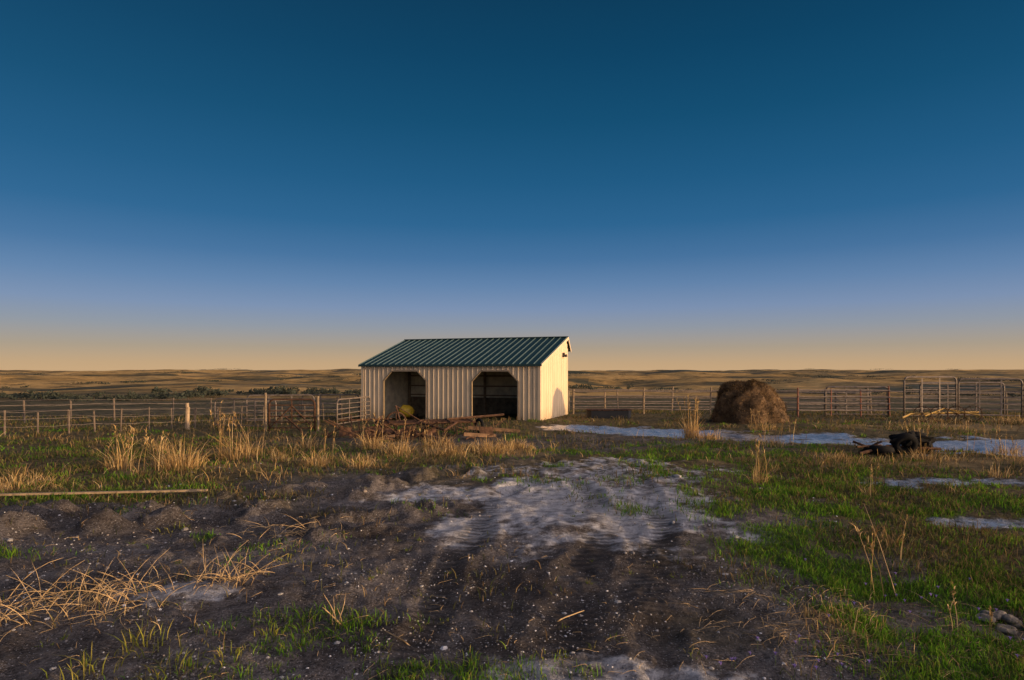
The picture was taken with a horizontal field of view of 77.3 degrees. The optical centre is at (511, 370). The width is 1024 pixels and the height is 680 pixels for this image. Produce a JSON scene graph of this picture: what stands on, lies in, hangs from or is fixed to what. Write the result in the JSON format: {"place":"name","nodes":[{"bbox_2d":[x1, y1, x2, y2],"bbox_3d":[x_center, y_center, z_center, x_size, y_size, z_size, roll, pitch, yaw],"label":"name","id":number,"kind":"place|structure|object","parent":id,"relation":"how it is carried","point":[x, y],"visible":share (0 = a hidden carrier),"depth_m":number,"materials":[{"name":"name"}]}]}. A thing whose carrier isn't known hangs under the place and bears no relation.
{"place":"outdoors","nodes":[
{"label":"outdoors","id":0,"kind":"place"},
{"bbox_2d":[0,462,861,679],"bbox_3d":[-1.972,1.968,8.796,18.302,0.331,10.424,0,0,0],"label":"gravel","id":1,"kind":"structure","parent":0,"point":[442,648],"depth_m":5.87,"materials":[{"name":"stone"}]},
{"bbox_2d":[0,369,1023,679],"bbox_3d":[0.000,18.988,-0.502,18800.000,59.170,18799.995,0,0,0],"label":"ground","id":2,"kind":"structure","parent":0,"point":[398,521],"depth_m":7.55,"materials":[{"name":"soil"}]},
{"bbox_2d":[0,489,207,495],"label":"long plank","id":3,"kind":"object","parent":2,"relation":"on","point":[106,492],"visible":1,"depth_m":10.13,"materials":[{"name":"wood"}]},
{"bbox_2d":[0,397,337,422],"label":"post and wire fence","id":4,"kind":"object","parent":2,"relation":"on","point":[70,404],"visible":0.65,"depth_m":29.81,"materials":[{"name":"grey metal"}]},
{"bbox_2d":[0,400,341,435],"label":"post and wire fence","id":5,"kind":"object","parent":2,"relation":"on","point":[121,416],"visible":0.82,"depth_m":23.39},
{"bbox_2d":[185,403,189,429],"bbox_3d":[-12.380,1.852,24.404,0.193,1.228,0.150,0,0,0],"label":"corner post","id":6,"kind":"object","parent":2,"relation":"on","point":[187,415],"visible":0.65,"depth_m":24.35,"materials":[{"name":"beige wood"}]},
{"bbox_2d":[214,398,276,429],"bbox_3d":[-10.352,1.672,24.795,2.872,1.178,0.069,0,0,17],"label":"corral panel","id":7,"kind":"object","parent":2,"relation":"on","point":[234,405],"visible":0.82,"depth_m":24.84,"materials":[{"name":"grey metal"}]},
{"bbox_2d":[246,394,314,421],"bbox_3d":[-10.000,1.656,27.646,2.877,1.230,0.071,0,0,-6],"label":"corral panel","id":8,"kind":"object","parent":2,"relation":"on","point":[291,395],"visible":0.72,"depth_m":27.62,"materials":[{"name":"grey metal"}]},
{"bbox_2d":[264,393,318,430],"bbox_3d":[-7.981,1.609,23.202,1.994,1.598,0.090,0,0,0],"label":"gate post pair","id":9,"kind":"object","parent":2,"relation":"on","point":[265,406],"visible":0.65,"depth_m":23.17,"materials":[{"name":"brown wood"}]},
{"bbox_2d":[268,398,315,430],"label":"farm gate","id":10,"kind":"structure","parent":2,"relation":"on","point":[291,410],"depth_m":23.18,"materials":[{"name":"metal"}]},
{"bbox_2d":[301,394,359,418],"bbox_3d":[-8.600,1.715,30.346,2.877,1.180,0.071,0,0,6],"label":"corral panel","id":11,"kind":"object","parent":2,"relation":"on","point":[320,407],"visible":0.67,"depth_m":30.33,"materials":[{"name":"metal"}]},
{"bbox_2d":[336,396,370,426],"bbox_3d":[-6.646,1.703,26.999,0.071,1.130,2.947,0,0,14],"label":"corral panel","id":12,"kind":"object","parent":2,"relation":"on","point":[360,411],"visible":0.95,"depth_m":26.81,"materials":[{"name":"grey metal"}]},
{"bbox_2d":[338,411,405,432],"bbox_3d":[-4.686,1.764,21.663,2.245,0.718,0.578,0,0,-23],"label":"scrap harrow","id":13,"kind":"object","parent":2,"relation":"on","point":[381,419],"visible":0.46,"depth_m":21.73,"materials":[{"name":"metal"}]},
{"bbox_2d":[364,434,394,441],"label":"beam","id":14,"kind":"structure","parent":2,"relation":"on","point":[391,436],"depth_m":18.88,"materials":[{"name":"brown wood"}]},
{"bbox_2d":[285,416,505,440],"bbox_3d":[-3.524,1.741,19.166,6.868,0.628,2.815,0,0,-6],"label":"scrap metal pile","id":15,"kind":"object","parent":2,"relation":"on","point":[346,431],"visible":0.83,"depth_m":19.30,"materials":[{"name":"metal"}]},
{"bbox_2d":[397,404,417,419],"bbox_3d":[-4.718,1.884,28.716,0.960,0.713,0.750,0,0,3],"label":"cement mixer","id":16,"kind":"object","parent":2,"relation":"on","point":[409,409],"visible":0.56,"depth_m":28.56,"materials":[{"name":"yellow paint"}]},
{"bbox_2d":[13,482,847,679],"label":"leafy weeds","id":17,"kind":"object","parent":2,"relation":"on","point":[275,632],"visible":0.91,"depth_m":4.60,"materials":[{"name":"green plant"}]},
{"bbox_2d":[424,434,448,442],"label":"beam","id":18,"kind":"structure","parent":2,"relation":"on","point":[430,436],"depth_m":18.58,"materials":[{"name":"brown wood"}]},
{"bbox_2d":[375,406,503,436],"bbox_3d":[-2.089,1.600,20.278,4.410,0.982,2.758,0,0,-14],"label":"field cultivator","id":19,"kind":"object","parent":2,"relation":"on","point":[454,420],"visible":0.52,"depth_m":20.52,"materials":[{"name":"metal"}]},
{"bbox_2d":[358,336,570,420],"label":"metal loafing shed","id":20,"kind":"structure","parent":2,"relation":"on","point":[524,378],"depth_m":28.57,"materials":[{"name":"beige paint"}]},
{"bbox_2d":[462,432,495,436],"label":"beam","id":21,"kind":"structure","parent":2,"relation":"on","point":[474,434],"depth_m":19.50,"materials":[{"name":"brown wood"}]},
{"bbox_2d":[468,426,519,432],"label":"beam","id":22,"kind":"structure","parent":2,"relation":"on","point":[499,429],"depth_m":20.89,"materials":[{"name":"wood"}]},
{"bbox_2d":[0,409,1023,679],"bbox_3d":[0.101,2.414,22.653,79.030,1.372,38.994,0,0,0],"label":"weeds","id":23,"kind":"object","parent":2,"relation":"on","point":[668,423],"visible":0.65,"depth_m":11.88,"materials":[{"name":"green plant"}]},
{"bbox_2d":[0,488,1023,679],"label":"broken straw","id":24,"kind":"object","parent":2,"relation":"on","point":[126,597],"visible":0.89,"depth_m":5.56,"materials":[{"name":"beige plant"}]},
{"bbox_2d":[0,368,1023,400],"bbox_3d":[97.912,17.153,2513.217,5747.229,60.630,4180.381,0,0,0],"label":"distant trees","id":25,"kind":"object","parent":2,"relation":"on","point":[209,391],"visible":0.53,"depth_m":539.73,"materials":[{"name":"green plant"}]},
{"bbox_2d":[106,394,1013,636],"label":"seed stalks","id":26,"kind":"object","parent":2,"relation":"on","point":[696,410],"visible":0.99,"depth_m":14.44,"materials":[{"name":"beige plant"}]},
{"bbox_2d":[586,409,631,418],"bbox_3d":[4.200,1.873,27.800,1.954,0.384,0.756,0,0,0],"label":"water trough","id":27,"kind":"object","parent":2,"relation":"on","point":[602,413],"visible":0.98,"depth_m":27.45,"materials":[{"name":"metal"}]},
{"bbox_2d":[572,387,871,415],"bbox_3d":[9.945,1.578,29.998,14.190,1.546,0.907,0,0,0],"label":"pipe rail fence","id":28,"kind":"object","parent":2,"relation":"on","point":[644,397],"visible":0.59,"depth_m":30.22,"materials":[{"name":"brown metal"}]},
{"bbox_2d":[710,378,789,423],"bbox_3d":[9.488,1.259,25.503,3.483,1.923,2.577,0,0,0],"label":"round hay bale","id":29,"kind":"object","parent":2,"relation":"on","point":[736,401],"visible":0.96,"depth_m":24.85},
{"bbox_2d":[568,387,1020,413],"bbox_3d":[18.604,1.835,36.144,30.954,1.817,1.403,0,0,2],"label":"pipe rail fence","id":30,"kind":"object","parent":2,"relation":"on","point":[672,401],"visible":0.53,"depth_m":36.30,"materials":[{"name":"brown metal"}]},
{"bbox_2d":[797,386,890,416],"bbox_3d":[14.796,1.500,28.491,4.511,1.612,0.095,0,0,-8],"label":"pipe rail fence","id":31,"kind":"object","parent":2,"relation":"on","point":[831,403],"visible":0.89,"depth_m":28.42,"materials":[{"name":"grey metal"}]},
{"bbox_2d":[824,386,888,416],"bbox_3d":[15.600,1.406,28.949,2.874,1.386,0.077,0,0,2],"label":"corral panel","id":32,"kind":"object","parent":2,"relation":"on","point":[846,400],"visible":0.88,"depth_m":28.93,"materials":[{"name":"metal"}]},
{"bbox_2d":[705,558,1018,679],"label":"purple wildflowers","id":33,"kind":"object","parent":2,"relation":"on","point":[775,652],"visible":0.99,"depth_m":4.67,"materials":[{"name":"purple plant"}]},
{"bbox_2d":[853,431,941,454],"bbox_3d":[9.472,1.791,15.855,2.216,0.597,0.717,0,0,-9],"label":"scrap heap","id":34,"kind":"object","parent":2,"relation":"on","point":[902,442],"visible":0.97,"depth_m":15.65,"materials":[{"name":"black rubber"}]},
{"bbox_2d":[903,376,956,417],"bbox_3d":[18.300,1.163,27.999,2.481,1.816,0.077,0,0,-5],"label":"corral panel","id":35,"kind":"object","parent":2,"relation":"on","point":[922,396],"visible":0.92,"depth_m":27.97,"materials":[{"name":"grey metal"}]},
{"bbox_2d":[901,404,983,422],"bbox_3d":[16.805,1.709,25.179,3.866,0.728,0.617,0,0,-10],"label":"hay rake","id":36,"kind":"object","parent":2,"relation":"on","point":[957,412],"visible":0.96,"depth_m":25.26,"materials":[{"name":"metal"}]},
{"bbox_2d":[919,382,1004,417],"bbox_3d":[20.800,1.345,29.599,3.695,1.636,0.077,0,0,6],"label":"corral panel","id":37,"kind":"object","parent":2,"relation":"on","point":[976,393],"visible":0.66,"depth_m":29.58,"materials":[{"name":"metal"}]},
{"bbox_2d":[957,378,1022,417],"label":"corral panel","id":38,"kind":"object","parent":2,"relation":"on","point":[1001,391],"visible":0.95,"depth_m":27.82,"materials":[{"name":"grey metal"}]},
{"bbox_2d":[975,610,1023,634],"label":"stone pile","id":39,"kind":"object","parent":2,"relation":"on","point":[984,615],"visible":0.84,"depth_m":5.25,"materials":[{"name":"grey stone"}]},
{"bbox_2d":[0,418,1023,679],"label":"green grass","id":40,"kind":"structure","parent":0,"point":[912,586],"depth_m":6.88,"materials":[{"name":"green plant"}]},
{"bbox_2d":[0,410,1023,678],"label":"dry grass","id":41,"kind":"structure","parent":0,"point":[168,460],"depth_m":14.47,"materials":[{"name":"beige plant"}]},
{"bbox_2d":[0,0,1023,370],"label":"sky","id":42,"kind":"structure","parent":0,"point":[700,185],"materials":[{"name":"blue"}]}
]}

